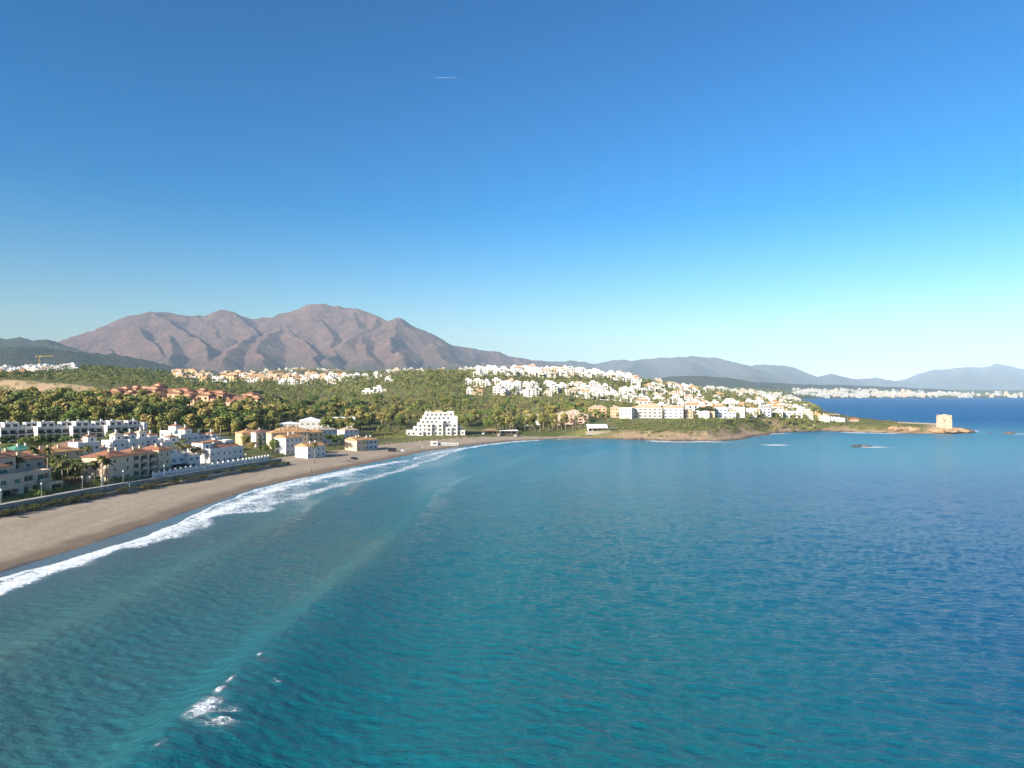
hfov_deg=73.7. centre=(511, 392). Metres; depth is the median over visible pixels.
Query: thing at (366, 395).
broadleaf tree
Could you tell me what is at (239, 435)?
tiled house
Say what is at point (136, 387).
terracotta house
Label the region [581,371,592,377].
white house
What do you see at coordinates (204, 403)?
eucalyptus tree
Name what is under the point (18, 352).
wooded hills
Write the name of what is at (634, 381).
hillside house
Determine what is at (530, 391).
white house
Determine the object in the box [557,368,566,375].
white house
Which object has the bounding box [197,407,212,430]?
eucalyptus tree
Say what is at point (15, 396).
broadleaf tree
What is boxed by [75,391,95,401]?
eucalyptus tree
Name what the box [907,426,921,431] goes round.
rock ledge
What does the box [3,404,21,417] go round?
eucalyptus tree
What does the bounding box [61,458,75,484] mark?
palm tree
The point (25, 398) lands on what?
broadleaf tree
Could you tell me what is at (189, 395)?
terracotta house
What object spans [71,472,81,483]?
pine tree
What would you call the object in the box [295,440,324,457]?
tiled house
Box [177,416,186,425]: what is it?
broadleaf tree
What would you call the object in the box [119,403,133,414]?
broadleaf tree
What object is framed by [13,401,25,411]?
eucalyptus tree
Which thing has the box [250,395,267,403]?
terracotta house
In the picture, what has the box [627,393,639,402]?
white house
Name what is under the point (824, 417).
point house
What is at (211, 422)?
eucalyptus tree
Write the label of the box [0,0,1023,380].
sky
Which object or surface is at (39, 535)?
beach
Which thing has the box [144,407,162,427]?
pine tree
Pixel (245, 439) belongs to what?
eucalyptus tree
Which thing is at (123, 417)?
eucalyptus tree
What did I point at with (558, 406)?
broadleaf tree
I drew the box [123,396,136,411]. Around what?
eucalyptus tree
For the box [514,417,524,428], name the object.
broadleaf tree
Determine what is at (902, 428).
rock ledge
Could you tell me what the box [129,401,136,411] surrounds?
eucalyptus tree
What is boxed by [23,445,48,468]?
tiled house
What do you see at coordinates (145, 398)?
eucalyptus tree
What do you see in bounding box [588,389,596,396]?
white house
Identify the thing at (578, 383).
white house
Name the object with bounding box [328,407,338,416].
eucalyptus tree
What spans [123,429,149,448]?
white house
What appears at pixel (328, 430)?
tiled house
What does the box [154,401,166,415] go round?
eucalyptus tree
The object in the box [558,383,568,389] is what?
white house
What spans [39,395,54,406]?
eucalyptus tree
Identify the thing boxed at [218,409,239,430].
pine tree
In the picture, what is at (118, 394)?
eucalyptus tree
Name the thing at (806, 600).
sea
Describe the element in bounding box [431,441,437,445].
beach hut
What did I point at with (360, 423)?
pine tree
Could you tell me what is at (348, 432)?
tiled house
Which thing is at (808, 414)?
point house
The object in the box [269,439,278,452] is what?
broadleaf tree
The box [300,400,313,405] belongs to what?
pine tree
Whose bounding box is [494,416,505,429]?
eucalyptus tree
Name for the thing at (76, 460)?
palm tree
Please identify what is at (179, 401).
broadleaf tree
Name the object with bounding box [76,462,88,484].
palm tree
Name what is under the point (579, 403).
eucalyptus tree
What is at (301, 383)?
white house
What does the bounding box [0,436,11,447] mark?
pine tree
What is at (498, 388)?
white house
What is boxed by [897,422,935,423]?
stone wall
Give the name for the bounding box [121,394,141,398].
broadleaf tree
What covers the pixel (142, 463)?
apartment building
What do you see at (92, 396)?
eucalyptus tree
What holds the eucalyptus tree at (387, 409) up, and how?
on the ground
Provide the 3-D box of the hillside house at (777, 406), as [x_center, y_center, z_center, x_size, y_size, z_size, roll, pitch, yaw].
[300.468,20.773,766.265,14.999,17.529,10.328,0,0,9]
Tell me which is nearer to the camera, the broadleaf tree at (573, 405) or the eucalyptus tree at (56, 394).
the eucalyptus tree at (56, 394)
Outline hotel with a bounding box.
[406,410,464,435]
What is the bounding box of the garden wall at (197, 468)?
[152,455,268,477]
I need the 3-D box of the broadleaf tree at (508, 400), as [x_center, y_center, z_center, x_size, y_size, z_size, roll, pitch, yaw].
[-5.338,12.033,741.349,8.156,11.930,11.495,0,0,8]
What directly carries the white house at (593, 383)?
on the ground
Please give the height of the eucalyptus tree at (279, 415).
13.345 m
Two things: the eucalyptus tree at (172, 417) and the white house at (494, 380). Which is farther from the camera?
the white house at (494, 380)
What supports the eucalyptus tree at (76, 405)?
on the ground
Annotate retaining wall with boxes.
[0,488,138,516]
[180,462,289,483]
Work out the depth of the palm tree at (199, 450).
308.32 m
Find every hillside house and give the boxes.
[239,372,247,377]
[328,372,338,377]
[465,378,471,384]
[466,387,473,393]
[471,388,482,394]
[473,370,485,376]
[494,368,502,374]
[514,366,524,370]
[541,368,550,375]
[581,389,592,398]
[631,378,640,386]
[636,397,650,403]
[644,383,655,391]
[669,390,679,398]
[672,395,681,402]
[684,394,696,400]
[685,401,700,413]
[712,403,728,409]
[738,402,750,406]
[767,401,776,406]
[772,403,786,409]
[796,407,812,412]
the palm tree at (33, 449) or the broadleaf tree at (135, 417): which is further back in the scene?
the broadleaf tree at (135, 417)
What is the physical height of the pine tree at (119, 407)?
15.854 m
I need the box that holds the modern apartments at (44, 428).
[33,419,71,441]
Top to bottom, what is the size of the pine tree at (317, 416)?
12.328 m
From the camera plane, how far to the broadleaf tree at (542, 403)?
714.66 m
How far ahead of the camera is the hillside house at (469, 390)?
861.75 m
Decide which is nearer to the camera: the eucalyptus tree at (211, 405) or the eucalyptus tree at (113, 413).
the eucalyptus tree at (113, 413)
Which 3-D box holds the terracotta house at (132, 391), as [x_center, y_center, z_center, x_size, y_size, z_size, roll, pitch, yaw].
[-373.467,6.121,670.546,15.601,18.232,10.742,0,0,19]
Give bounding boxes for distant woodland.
[0,364,821,433]
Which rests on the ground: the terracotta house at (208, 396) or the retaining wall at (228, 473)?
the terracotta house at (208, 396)
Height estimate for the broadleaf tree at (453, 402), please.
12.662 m
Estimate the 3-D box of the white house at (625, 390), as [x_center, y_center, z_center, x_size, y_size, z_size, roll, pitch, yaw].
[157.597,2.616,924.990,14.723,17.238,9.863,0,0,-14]
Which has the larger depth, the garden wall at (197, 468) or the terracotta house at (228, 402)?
the terracotta house at (228, 402)
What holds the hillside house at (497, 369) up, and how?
on the ground
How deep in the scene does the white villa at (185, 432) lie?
352.42 m
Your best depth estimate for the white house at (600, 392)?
849.85 m
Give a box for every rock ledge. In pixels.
[887,426,898,430]
[898,426,909,430]
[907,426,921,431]
[926,428,945,432]
[942,428,960,432]
[956,428,970,432]
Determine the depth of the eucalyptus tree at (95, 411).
454.61 m
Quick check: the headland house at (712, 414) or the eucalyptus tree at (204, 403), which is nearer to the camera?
the eucalyptus tree at (204, 403)
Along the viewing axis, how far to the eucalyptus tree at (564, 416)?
577.88 m
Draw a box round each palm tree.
[16,456,26,468]
[25,446,40,453]
[39,447,54,468]
[45,454,55,471]
[49,454,62,470]
[54,461,70,480]
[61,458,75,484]
[68,458,83,481]
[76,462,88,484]
[82,446,92,454]
[86,460,101,482]
[95,455,109,477]
[98,460,113,479]
[176,445,187,451]
[179,438,187,451]
[189,448,198,453]
[195,447,203,454]
[310,443,317,462]
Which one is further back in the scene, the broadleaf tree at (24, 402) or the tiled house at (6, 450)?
the broadleaf tree at (24, 402)
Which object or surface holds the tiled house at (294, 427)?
on the ground
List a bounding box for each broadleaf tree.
[0,411,5,421]
[8,389,32,403]
[13,400,27,409]
[16,436,31,445]
[19,397,31,404]
[25,414,32,421]
[30,435,49,446]
[43,406,63,421]
[50,455,68,466]
[51,471,64,479]
[53,463,66,479]
[55,413,77,424]
[56,435,75,443]
[56,468,71,480]
[63,390,77,397]
[63,467,80,480]
[66,407,87,420]
[68,400,83,405]
[76,418,92,423]
[77,404,91,422]
[104,432,110,438]
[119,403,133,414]
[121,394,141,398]
[128,415,139,421]
[163,403,183,411]
[174,394,192,405]
[174,398,183,405]
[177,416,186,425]
[192,414,210,431]
[211,407,224,415]
[219,411,241,434]
[240,420,249,430]
[241,409,262,429]
[253,401,266,404]
[262,444,269,452]
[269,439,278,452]
[292,401,306,413]
[308,395,318,400]
[312,403,321,409]
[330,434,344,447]
[331,395,339,399]
[340,405,353,412]
[348,393,356,398]
[355,403,369,411]
[358,405,368,411]
[364,393,375,400]
[373,394,381,402]
[394,414,403,426]
[404,407,418,417]
[416,399,425,404]
[419,404,432,411]
[449,398,459,407]
[454,413,465,425]
[462,398,472,409]
[481,409,494,415]
[483,418,493,427]
[504,398,510,407]
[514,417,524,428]
[537,401,547,410]
[554,404,561,412]
[565,403,580,410]
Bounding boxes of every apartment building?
[0,448,62,497]
[80,443,170,484]
[556,409,589,424]
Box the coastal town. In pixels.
[792,388,1022,397]
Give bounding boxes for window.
[3,490,10,495]
[38,474,43,480]
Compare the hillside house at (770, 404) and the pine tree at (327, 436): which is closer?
the pine tree at (327, 436)
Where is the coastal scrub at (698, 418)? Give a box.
[601,415,917,436]
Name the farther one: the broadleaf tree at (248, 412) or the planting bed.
the broadleaf tree at (248, 412)
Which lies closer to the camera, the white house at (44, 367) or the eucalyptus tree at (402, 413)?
the eucalyptus tree at (402, 413)
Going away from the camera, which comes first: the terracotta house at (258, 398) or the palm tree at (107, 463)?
the palm tree at (107, 463)
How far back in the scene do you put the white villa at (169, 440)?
338.94 m
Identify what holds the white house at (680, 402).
on the ground
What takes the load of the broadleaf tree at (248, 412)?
on the ground
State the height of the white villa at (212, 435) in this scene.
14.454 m
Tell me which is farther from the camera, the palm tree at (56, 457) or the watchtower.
the watchtower
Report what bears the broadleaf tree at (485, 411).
on the ground
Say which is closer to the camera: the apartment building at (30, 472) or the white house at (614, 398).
the apartment building at (30, 472)
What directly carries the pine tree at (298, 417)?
on the ground
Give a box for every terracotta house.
[110,388,124,394]
[122,386,131,390]
[124,389,136,393]
[132,385,141,389]
[148,383,166,392]
[148,386,164,392]
[167,389,184,398]
[179,393,197,405]
[182,391,200,398]
[195,388,208,392]
[197,391,216,401]
[214,390,231,398]
[224,399,236,406]
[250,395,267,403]
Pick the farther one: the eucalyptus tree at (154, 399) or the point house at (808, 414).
the point house at (808, 414)
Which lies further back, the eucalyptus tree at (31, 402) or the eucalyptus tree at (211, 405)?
the eucalyptus tree at (211, 405)
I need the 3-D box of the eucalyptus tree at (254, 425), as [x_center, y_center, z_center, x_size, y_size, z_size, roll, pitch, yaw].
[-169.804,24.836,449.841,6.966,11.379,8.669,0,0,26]
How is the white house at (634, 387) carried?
on the ground
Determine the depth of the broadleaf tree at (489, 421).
573.89 m
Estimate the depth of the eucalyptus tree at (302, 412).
562.39 m
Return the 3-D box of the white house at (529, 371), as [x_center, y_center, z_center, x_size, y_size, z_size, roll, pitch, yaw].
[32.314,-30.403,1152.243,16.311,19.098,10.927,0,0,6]
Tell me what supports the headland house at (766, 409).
on the ground
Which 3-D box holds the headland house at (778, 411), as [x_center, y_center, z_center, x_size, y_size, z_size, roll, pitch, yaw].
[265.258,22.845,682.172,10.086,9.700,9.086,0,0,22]
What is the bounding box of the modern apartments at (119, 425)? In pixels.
[104,418,147,438]
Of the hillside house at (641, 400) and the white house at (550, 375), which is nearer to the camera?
the hillside house at (641, 400)
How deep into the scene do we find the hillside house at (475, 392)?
858.65 m
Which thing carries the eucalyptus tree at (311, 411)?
on the ground
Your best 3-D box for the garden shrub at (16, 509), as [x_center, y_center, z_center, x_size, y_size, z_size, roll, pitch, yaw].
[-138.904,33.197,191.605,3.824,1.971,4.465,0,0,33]
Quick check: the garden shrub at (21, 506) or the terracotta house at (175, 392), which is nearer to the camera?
the garden shrub at (21, 506)
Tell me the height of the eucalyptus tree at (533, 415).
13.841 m
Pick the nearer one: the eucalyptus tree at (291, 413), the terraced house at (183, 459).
the terraced house at (183, 459)
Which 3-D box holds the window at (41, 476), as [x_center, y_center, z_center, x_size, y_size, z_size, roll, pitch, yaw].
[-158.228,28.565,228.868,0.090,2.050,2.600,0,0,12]
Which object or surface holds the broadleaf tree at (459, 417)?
on the ground
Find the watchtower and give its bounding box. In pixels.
[936,414,951,428]
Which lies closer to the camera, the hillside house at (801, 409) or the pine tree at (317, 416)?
the pine tree at (317, 416)
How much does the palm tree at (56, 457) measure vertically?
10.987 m
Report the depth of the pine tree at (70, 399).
536.52 m
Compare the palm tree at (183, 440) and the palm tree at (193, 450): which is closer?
the palm tree at (193, 450)
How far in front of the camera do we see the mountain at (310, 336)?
8188.21 m
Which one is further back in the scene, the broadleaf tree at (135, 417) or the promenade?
the broadleaf tree at (135, 417)
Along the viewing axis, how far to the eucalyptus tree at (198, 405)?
549.33 m
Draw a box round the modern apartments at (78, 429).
[69,419,104,439]
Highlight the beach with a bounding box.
[0,436,616,572]
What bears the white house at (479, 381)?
on the ground
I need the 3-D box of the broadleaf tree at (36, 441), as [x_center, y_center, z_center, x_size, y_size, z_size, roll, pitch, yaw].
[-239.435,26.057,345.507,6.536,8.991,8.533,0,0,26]
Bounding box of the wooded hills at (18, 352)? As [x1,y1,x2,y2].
[0,337,220,374]
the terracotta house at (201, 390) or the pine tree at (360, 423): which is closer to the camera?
the pine tree at (360, 423)
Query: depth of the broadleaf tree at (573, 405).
663.50 m
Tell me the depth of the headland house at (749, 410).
648.43 m
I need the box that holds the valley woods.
[249,368,1023,396]
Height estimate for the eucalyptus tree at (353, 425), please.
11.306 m
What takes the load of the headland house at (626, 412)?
on the ground
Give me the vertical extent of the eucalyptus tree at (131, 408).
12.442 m
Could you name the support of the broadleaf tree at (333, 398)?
on the ground
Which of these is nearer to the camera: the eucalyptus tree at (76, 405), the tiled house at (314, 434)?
the tiled house at (314, 434)
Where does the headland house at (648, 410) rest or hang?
on the ground
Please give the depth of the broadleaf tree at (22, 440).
336.97 m
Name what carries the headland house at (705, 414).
on the ground
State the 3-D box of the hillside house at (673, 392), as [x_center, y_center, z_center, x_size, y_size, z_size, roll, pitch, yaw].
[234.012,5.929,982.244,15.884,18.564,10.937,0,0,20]
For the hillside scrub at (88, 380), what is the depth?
900.09 m
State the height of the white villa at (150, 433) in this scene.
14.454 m
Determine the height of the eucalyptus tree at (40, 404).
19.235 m
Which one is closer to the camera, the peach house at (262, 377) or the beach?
the beach
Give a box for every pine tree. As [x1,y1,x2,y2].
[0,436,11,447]
[32,414,50,419]
[42,436,59,447]
[47,413,61,420]
[66,398,80,400]
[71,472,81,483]
[81,410,99,418]
[102,405,123,411]
[106,430,124,433]
[134,403,156,410]
[136,428,156,432]
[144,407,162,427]
[177,405,200,415]
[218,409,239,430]
[258,408,270,415]
[263,418,278,430]
[271,396,282,400]
[290,415,305,422]
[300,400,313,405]
[307,414,321,418]
[318,409,331,414]
[323,434,331,447]
[324,424,338,427]
[330,438,343,443]
[351,420,369,428]
[354,401,367,404]
[695,407,704,410]
[704,406,715,410]
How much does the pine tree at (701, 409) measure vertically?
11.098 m
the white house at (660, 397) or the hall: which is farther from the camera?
the white house at (660, 397)
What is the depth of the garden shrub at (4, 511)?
187.86 m
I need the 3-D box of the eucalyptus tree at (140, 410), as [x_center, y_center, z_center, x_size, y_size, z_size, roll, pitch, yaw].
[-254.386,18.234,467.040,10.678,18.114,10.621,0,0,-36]
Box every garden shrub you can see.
[0,510,9,516]
[9,507,25,514]
[17,505,30,510]
[27,488,44,495]
[67,496,82,501]
[90,478,103,486]
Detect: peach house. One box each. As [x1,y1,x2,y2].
[189,368,198,373]
[195,373,204,377]
[199,375,210,381]
[226,374,239,381]
[258,375,269,381]
[282,373,293,378]
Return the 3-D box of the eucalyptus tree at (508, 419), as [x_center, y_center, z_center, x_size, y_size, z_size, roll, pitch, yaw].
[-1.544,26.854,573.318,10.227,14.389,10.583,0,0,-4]
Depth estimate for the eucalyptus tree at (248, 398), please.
592.96 m
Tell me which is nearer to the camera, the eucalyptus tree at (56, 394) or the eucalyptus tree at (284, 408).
the eucalyptus tree at (56, 394)
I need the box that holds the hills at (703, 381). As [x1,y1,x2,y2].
[643,376,953,392]
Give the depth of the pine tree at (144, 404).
498.69 m
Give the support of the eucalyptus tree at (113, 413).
on the ground
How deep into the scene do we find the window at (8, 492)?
216.04 m
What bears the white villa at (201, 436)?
on the ground
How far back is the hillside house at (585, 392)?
849.12 m
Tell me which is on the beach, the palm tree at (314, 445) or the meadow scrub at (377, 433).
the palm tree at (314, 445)
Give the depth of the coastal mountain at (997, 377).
14828.21 m
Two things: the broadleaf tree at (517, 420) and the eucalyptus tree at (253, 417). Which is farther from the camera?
the broadleaf tree at (517, 420)
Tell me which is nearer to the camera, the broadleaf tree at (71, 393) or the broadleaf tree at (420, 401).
the broadleaf tree at (71, 393)
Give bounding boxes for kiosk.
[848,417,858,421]
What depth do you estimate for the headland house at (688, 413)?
607.19 m
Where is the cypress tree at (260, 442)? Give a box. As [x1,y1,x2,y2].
[258,433,261,449]
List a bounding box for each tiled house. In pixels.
[1,443,28,451]
[1,448,28,453]
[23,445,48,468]
[48,445,81,469]
[55,438,82,445]
[235,428,252,446]
[249,428,268,446]
[266,428,307,448]
[273,432,303,454]
[275,425,304,429]
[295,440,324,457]
[302,428,322,442]
[313,425,337,443]
[337,426,358,442]
[345,435,366,450]
[364,435,377,449]
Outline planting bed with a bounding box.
[98,462,283,493]
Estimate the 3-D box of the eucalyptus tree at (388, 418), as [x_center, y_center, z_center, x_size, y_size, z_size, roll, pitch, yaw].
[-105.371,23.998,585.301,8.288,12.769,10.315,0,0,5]
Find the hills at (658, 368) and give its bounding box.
[533,356,925,388]
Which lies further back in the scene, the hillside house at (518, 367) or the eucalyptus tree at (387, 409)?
the hillside house at (518, 367)
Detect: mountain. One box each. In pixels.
[58,304,576,371]
[898,364,1023,389]
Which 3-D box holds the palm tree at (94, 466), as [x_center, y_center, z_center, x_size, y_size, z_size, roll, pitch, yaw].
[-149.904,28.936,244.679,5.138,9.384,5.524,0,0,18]
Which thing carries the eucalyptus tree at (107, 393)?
on the ground
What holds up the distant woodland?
on the ground
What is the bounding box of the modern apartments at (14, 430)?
[0,420,37,442]
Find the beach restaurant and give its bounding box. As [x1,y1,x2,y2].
[586,424,617,434]
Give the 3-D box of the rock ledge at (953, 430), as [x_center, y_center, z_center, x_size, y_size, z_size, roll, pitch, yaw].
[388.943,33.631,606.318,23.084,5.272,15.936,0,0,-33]
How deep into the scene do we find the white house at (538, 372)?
1150.11 m
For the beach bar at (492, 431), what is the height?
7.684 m
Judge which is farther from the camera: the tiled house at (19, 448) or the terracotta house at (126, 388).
the terracotta house at (126, 388)
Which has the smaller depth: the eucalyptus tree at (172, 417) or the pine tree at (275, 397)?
the eucalyptus tree at (172, 417)
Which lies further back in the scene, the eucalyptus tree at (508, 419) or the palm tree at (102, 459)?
the eucalyptus tree at (508, 419)
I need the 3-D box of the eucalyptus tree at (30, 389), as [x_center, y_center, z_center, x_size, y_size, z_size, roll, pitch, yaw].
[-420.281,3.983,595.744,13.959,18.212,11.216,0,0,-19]
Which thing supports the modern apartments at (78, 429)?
on the ground
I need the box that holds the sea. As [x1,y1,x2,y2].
[0,398,1023,767]
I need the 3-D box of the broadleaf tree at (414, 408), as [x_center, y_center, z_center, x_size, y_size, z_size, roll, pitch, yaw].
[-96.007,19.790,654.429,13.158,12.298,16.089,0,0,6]
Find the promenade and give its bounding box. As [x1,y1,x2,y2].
[0,460,264,503]
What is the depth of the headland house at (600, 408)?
640.34 m
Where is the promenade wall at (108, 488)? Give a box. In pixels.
[0,458,281,510]
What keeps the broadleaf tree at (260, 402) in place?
on the ground
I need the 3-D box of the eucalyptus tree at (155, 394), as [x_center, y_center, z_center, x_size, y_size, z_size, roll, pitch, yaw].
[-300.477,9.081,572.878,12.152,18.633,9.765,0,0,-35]
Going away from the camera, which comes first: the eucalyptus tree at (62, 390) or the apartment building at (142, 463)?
the apartment building at (142, 463)
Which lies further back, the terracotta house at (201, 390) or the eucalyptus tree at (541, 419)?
the terracotta house at (201, 390)
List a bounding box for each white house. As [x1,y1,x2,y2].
[30,366,39,371]
[39,365,51,370]
[68,431,100,455]
[100,430,127,450]
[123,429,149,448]
[135,427,157,444]
[288,378,297,384]
[299,379,310,384]
[325,376,336,383]
[362,388,374,398]
[373,385,385,392]
[474,378,485,386]
[484,367,493,374]
[492,378,501,384]
[493,384,506,395]
[504,382,512,387]
[504,386,516,394]
[507,370,517,375]
[511,383,523,391]
[525,387,538,396]
[526,369,535,376]
[534,370,544,377]
[542,390,552,395]
[547,372,556,377]
[547,384,558,392]
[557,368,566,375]
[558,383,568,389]
[565,388,578,394]
[574,381,583,386]
[580,384,591,389]
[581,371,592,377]
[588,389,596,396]
[589,381,599,386]
[593,371,604,377]
[596,385,605,391]
[597,390,609,399]
[608,372,619,379]
[609,393,619,400]
[616,375,629,381]
[620,395,631,401]
[622,388,634,394]
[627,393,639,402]
[629,385,641,393]
[641,388,650,394]
[653,395,668,404]
[676,400,686,408]
[722,400,737,406]
[755,398,766,405]
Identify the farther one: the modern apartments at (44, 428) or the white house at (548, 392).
the white house at (548, 392)
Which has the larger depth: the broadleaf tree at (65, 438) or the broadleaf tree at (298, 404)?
the broadleaf tree at (298, 404)
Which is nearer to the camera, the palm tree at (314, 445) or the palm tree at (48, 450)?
the palm tree at (48, 450)
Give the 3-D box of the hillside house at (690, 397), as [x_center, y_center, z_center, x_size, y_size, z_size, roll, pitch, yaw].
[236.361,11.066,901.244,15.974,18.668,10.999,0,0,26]
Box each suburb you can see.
[386,366,473,373]
[652,378,800,401]
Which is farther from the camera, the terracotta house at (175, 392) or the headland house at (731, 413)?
the terracotta house at (175, 392)
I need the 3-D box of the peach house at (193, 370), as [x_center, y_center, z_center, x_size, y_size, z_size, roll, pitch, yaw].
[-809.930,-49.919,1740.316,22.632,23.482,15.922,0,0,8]
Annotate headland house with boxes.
[588,405,606,417]
[610,405,620,417]
[619,407,634,418]
[634,403,662,417]
[663,405,684,418]
[684,408,693,417]
[699,411,709,418]
[709,408,715,417]
[715,407,727,417]
[728,409,736,418]
[733,407,744,417]
[746,408,757,416]
[758,405,771,416]
[772,410,782,416]
[783,411,789,417]
[790,411,802,418]
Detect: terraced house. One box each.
[166,446,199,469]
[187,439,242,463]
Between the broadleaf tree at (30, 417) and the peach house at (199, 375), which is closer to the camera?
the broadleaf tree at (30, 417)
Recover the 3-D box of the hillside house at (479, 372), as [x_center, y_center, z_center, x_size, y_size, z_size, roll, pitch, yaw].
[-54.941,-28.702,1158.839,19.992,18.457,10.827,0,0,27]
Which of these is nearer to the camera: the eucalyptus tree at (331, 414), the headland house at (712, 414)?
the eucalyptus tree at (331, 414)
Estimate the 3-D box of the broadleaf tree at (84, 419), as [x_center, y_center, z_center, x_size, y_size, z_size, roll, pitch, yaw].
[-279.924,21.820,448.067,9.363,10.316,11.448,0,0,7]
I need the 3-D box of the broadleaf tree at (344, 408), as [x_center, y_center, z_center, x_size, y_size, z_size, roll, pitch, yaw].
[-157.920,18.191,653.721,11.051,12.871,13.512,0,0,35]
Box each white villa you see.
[147,430,163,441]
[157,432,185,451]
[160,422,182,437]
[166,425,198,444]
[192,430,210,441]
[204,429,227,439]
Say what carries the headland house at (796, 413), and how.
on the ground
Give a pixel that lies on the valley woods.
(773, 390)
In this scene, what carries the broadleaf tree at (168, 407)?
on the ground
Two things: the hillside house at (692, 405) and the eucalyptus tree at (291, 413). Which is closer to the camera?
the eucalyptus tree at (291, 413)
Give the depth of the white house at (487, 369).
1210.64 m
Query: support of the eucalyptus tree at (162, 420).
on the ground
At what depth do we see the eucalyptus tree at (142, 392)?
596.54 m
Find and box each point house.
[804,411,812,419]
[813,411,820,420]
[820,413,829,421]
[835,418,844,421]
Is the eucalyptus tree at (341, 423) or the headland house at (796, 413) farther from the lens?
the headland house at (796, 413)
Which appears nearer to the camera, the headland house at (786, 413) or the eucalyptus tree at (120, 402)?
the eucalyptus tree at (120, 402)
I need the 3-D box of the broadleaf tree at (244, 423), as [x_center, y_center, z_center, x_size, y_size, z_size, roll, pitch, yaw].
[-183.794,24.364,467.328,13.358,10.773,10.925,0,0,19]
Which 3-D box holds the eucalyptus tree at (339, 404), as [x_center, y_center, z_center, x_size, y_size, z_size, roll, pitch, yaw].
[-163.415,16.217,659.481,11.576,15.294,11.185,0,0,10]
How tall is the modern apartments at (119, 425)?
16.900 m
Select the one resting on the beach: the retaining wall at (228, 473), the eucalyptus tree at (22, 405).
the retaining wall at (228, 473)
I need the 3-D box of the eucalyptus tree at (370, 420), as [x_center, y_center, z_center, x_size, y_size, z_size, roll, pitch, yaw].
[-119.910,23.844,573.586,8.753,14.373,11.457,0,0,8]
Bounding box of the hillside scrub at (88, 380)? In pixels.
[0,373,444,411]
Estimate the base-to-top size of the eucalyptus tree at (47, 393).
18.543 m
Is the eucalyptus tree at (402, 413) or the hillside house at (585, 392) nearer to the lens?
the eucalyptus tree at (402, 413)
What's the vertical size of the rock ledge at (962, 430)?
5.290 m
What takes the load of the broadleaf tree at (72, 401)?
on the ground
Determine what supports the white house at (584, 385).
on the ground
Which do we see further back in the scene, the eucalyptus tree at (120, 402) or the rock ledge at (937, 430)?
the rock ledge at (937, 430)
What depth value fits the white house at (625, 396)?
846.92 m
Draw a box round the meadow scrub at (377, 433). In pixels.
[371,429,407,438]
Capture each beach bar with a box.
[482,428,498,433]
[499,430,517,433]
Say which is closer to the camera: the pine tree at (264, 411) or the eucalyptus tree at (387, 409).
the pine tree at (264, 411)
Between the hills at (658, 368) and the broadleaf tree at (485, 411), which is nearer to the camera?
the broadleaf tree at (485, 411)
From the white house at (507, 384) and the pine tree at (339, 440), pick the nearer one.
the pine tree at (339, 440)
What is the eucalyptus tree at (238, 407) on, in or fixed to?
on the ground
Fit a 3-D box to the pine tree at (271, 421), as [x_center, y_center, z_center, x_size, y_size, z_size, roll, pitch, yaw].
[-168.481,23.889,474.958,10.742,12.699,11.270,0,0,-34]
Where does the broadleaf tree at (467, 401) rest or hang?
on the ground
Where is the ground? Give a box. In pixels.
[0,368,1023,502]
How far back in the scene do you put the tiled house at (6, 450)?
266.50 m
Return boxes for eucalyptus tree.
[0,390,9,397]
[0,398,10,404]
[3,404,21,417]
[7,410,27,425]
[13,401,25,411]
[23,387,38,391]
[27,399,37,411]
[28,405,35,413]
[29,390,41,395]
[31,409,42,421]
[34,399,49,414]
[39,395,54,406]
[42,391,54,404]
[51,391,63,397]
[51,401,70,414]
[55,387,72,395]
[71,402,81,406]
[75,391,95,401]
[82,395,96,402]
[82,398,96,407]
[88,405,105,422]
[89,388,99,393]
[94,389,111,396]
[99,400,106,406]
[103,407,120,419]
[106,399,128,413]
[111,391,121,399]
[115,415,129,422]
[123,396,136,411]
[127,406,134,412]
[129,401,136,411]
[133,406,148,420]
[137,389,146,395]
[139,414,155,428]
[142,395,151,402]
[149,396,161,403]
[150,392,159,397]
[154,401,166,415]
[154,413,171,430]
[162,396,177,405]
[166,412,180,423]
[167,408,177,412]
[183,414,196,427]
[194,403,202,408]
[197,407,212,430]
[200,401,210,406]
[203,418,216,428]
[208,402,217,408]
[211,397,226,405]
[212,417,229,435]
[230,421,240,432]
[233,404,243,410]
[236,400,248,404]
[241,436,250,447]
[242,396,254,409]
[243,404,254,413]
[244,413,262,425]
[247,422,260,429]
[249,441,255,450]
[260,416,267,428]
[262,404,271,408]
[268,409,277,428]
[270,404,278,410]
[276,411,282,421]
[277,404,291,419]
[282,411,295,421]
[299,408,306,419]
[306,408,315,414]
[319,405,331,413]
[319,416,335,426]
[327,411,334,416]
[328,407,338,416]
[329,402,338,411]
[335,420,344,428]
[337,402,347,413]
[340,417,352,427]
[344,408,356,418]
[347,423,357,428]
[355,412,367,429]
[365,413,374,427]
[369,405,377,417]
[375,412,386,424]
[384,407,393,412]
[384,413,393,423]
[391,405,399,416]
[395,411,406,424]
[470,409,479,423]
[490,409,501,417]
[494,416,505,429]
[504,416,514,429]
[522,410,530,420]
[525,416,534,429]
[528,413,537,426]
[536,412,546,427]
[539,417,546,425]
[544,405,555,413]
[550,413,557,428]
[559,413,569,426]
[576,401,585,409]
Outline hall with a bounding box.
[280,417,320,428]
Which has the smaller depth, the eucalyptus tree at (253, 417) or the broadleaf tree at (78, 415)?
the broadleaf tree at (78, 415)
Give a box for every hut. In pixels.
[388,448,396,451]
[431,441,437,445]
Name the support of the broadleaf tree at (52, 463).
on the ground

